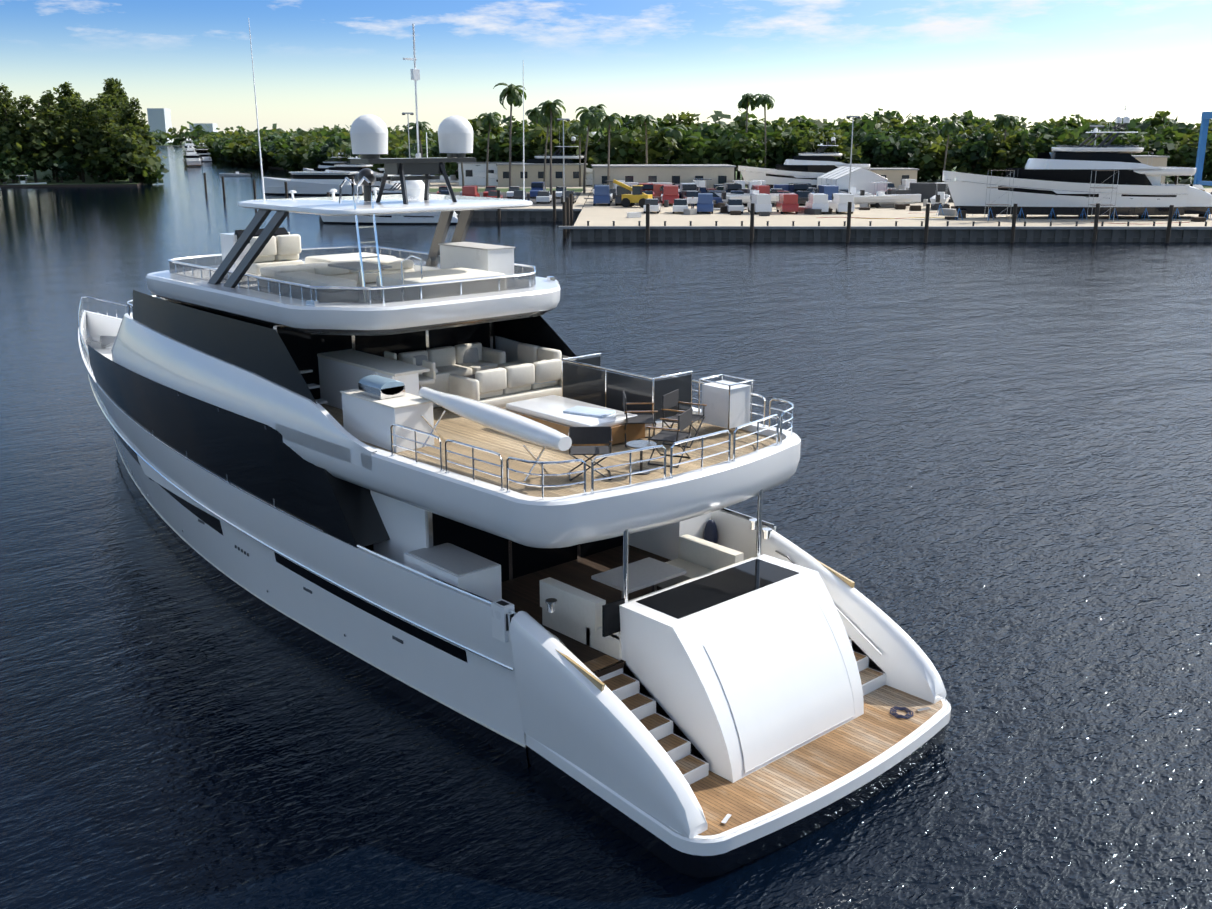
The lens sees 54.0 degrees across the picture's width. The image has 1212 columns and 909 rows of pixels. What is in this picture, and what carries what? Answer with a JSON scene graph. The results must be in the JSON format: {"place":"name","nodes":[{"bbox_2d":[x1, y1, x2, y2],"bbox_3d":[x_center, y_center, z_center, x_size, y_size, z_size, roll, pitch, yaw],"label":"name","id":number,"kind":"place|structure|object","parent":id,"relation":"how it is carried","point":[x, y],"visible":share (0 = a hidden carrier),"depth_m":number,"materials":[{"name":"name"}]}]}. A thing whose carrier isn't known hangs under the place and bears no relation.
{"place":"outdoors","nodes":[
{"label":"outdoors","id":0,"kind":"place"},
{"bbox_2d":[371,178,400,190],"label":"yacht","id":1,"kind":"object","parent":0,"point":[388,184],"visible":0.17,"depth_m":227.22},
{"bbox_2d":[473,171,592,185],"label":"yacht hull","id":2,"kind":"object","parent":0,"point":[492,178],"visible":0.12,"depth_m":221.79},
{"bbox_2d":[0,138,1211,908],"bbox_3d":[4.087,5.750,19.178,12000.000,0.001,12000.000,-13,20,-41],"label":"water","id":3,"kind":"structure","parent":0,"point":[992,496],"depth_m":27.68,"materials":[{"name":"blue liquid"}]},
{"bbox_2d":[195,139,209,154],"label":"yacht","id":4,"kind":"object","parent":3,"relation":"on","point":[200,151],"visible":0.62,"depth_m":503.30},
{"bbox_2d":[199,155,211,161],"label":"boat","id":5,"kind":"object","parent":3,"relation":"on","point":[205,158],"visible":0.46,"depth_m":498.30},
{"bbox_2d":[3,108,630,218],"bbox_3d":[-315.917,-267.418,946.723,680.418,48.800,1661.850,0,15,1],"label":"buildings","id":6,"kind":"structure","parent":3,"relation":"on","point":[317,183],"depth_m":218.85,"materials":[{"name":"grey"}]},
{"bbox_2d":[314,153,348,170],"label":"yacht superstructure","id":7,"kind":"object","parent":3,"relation":"on","point":[324,165],"visible":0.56,"depth_m":290.90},
{"bbox_2d":[325,155,395,177],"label":"yacht superstructure","id":8,"kind":"object","parent":3,"relation":"on","point":[349,167],"visible":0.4,"depth_m":227.87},
{"bbox_2d":[320,211,457,223],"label":"yacht hull","id":9,"kind":"object","parent":3,"relation":"on","point":[420,218],"visible":0.54,"depth_m":146.01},
{"bbox_2d":[372,175,409,194],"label":"yacht","id":10,"kind":"object","parent":3,"relation":"on","point":[391,192],"visible":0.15,"depth_m":145.24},
{"bbox_2d":[78,310,950,877],"bbox_3d":[-7.195,0.610,30.626,7.300,5.200,33.490,-13,20,-41],"label":"yacht hull","id":11,"kind":"object","parent":3,"relation":"on","point":[686,698],"visible":0.54,"depth_m":20.62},
{"bbox_2d":[88,18,800,547],"bbox_3d":[-5.424,-4.591,27.218,7.407,9.987,21.350,-13,20,-41],"label":"yacht superstructure","id":12,"kind":"object","parent":11,"relation":"on","point":[200,368],"visible":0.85,"depth_m":24.28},
{"bbox_2d":[78,176,882,655],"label":"railings","id":13,"kind":"object","parent":12,"relation":"attached to","point":[472,458],"visible":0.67,"depth_m":22.19,"materials":[{"name":"silver metal"}]},
{"bbox_2d":[220,227,913,718],"bbox_3d":[-2.239,-0.395,24.721,6.485,7.666,17.712,-13,20,-41],"label":"deck furniture","id":14,"kind":"object","parent":12,"relation":"on","point":[544,397],"visible":0.85,"depth_m":24.62,"materials":[{"name":"white fabric"}]},
{"bbox_2d":[527,134,592,178],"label":"yacht superstructure","id":15,"kind":"object","parent":3,"relation":"on","point":[557,159],"visible":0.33,"depth_m":218.41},
{"bbox_2d":[0,142,1211,237],"bbox_3d":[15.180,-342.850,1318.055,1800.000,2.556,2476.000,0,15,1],"label":"ground","id":16,"kind":"structure","parent":0,"point":[601,215],"depth_m":133.52,"materials":[{"name":"concrete"},{"name":"dark steel sheet piling"}]},
{"bbox_2d":[0,77,168,184],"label":"island trees","id":17,"kind":"object","parent":16,"relation":"on","point":[106,136],"visible":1,"depth_m":260.39,"materials":[{"name":"green plant"}]},
{"bbox_2d":[149,108,1211,184],"bbox_3d":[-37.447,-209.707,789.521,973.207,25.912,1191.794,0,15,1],"label":"shoreline trees","id":18,"kind":"object","parent":16,"relation":"on","point":[888,139],"visible":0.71,"depth_m":224.93,"materials":[{"name":"green plant"}]},
{"bbox_2d":[203,112,1211,242],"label":"boatyard","id":19,"kind":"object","parent":16,"relation":"on","point":[647,188],"visible":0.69,"depth_m":151.40,"materials":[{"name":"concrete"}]},
{"bbox_2d":[942,170,1211,214],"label":"yacht hull","id":20,"kind":"object","parent":19,"relation":"on","point":[1029,196],"visible":0.94,"depth_m":131.80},
{"bbox_2d":[1006,103,1196,184],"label":"yacht superstructure","id":21,"kind":"object","parent":20,"relation":"on","point":[1073,163],"visible":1,"depth_m":130.48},
{"bbox_2d":[405,83,1018,194],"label":"palm trees","id":22,"kind":"object","parent":16,"relation":"on","point":[549,113],"visible":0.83,"depth_m":200.80,"materials":[{"name":"green plant"}]},
{"bbox_2d":[738,165,869,188],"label":"yacht hull","id":23,"kind":"object","parent":16,"relation":"on","point":[771,177],"visible":0.46,"depth_m":196.34,"materials":[{"name":"white"}]},
{"bbox_2d":[775,137,870,172],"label":"yacht","id":24,"kind":"object","parent":23,"relation":"on","point":[820,161],"visible":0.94,"depth_m":194.57,"materials":[{"name":"white paint"}]},
{"bbox_2d":[0,0,1211,137],"label":"sky","id":25,"kind":"structure","parent":0,"point":[317,63],"materials":[{"name":"blue"}]}
]}

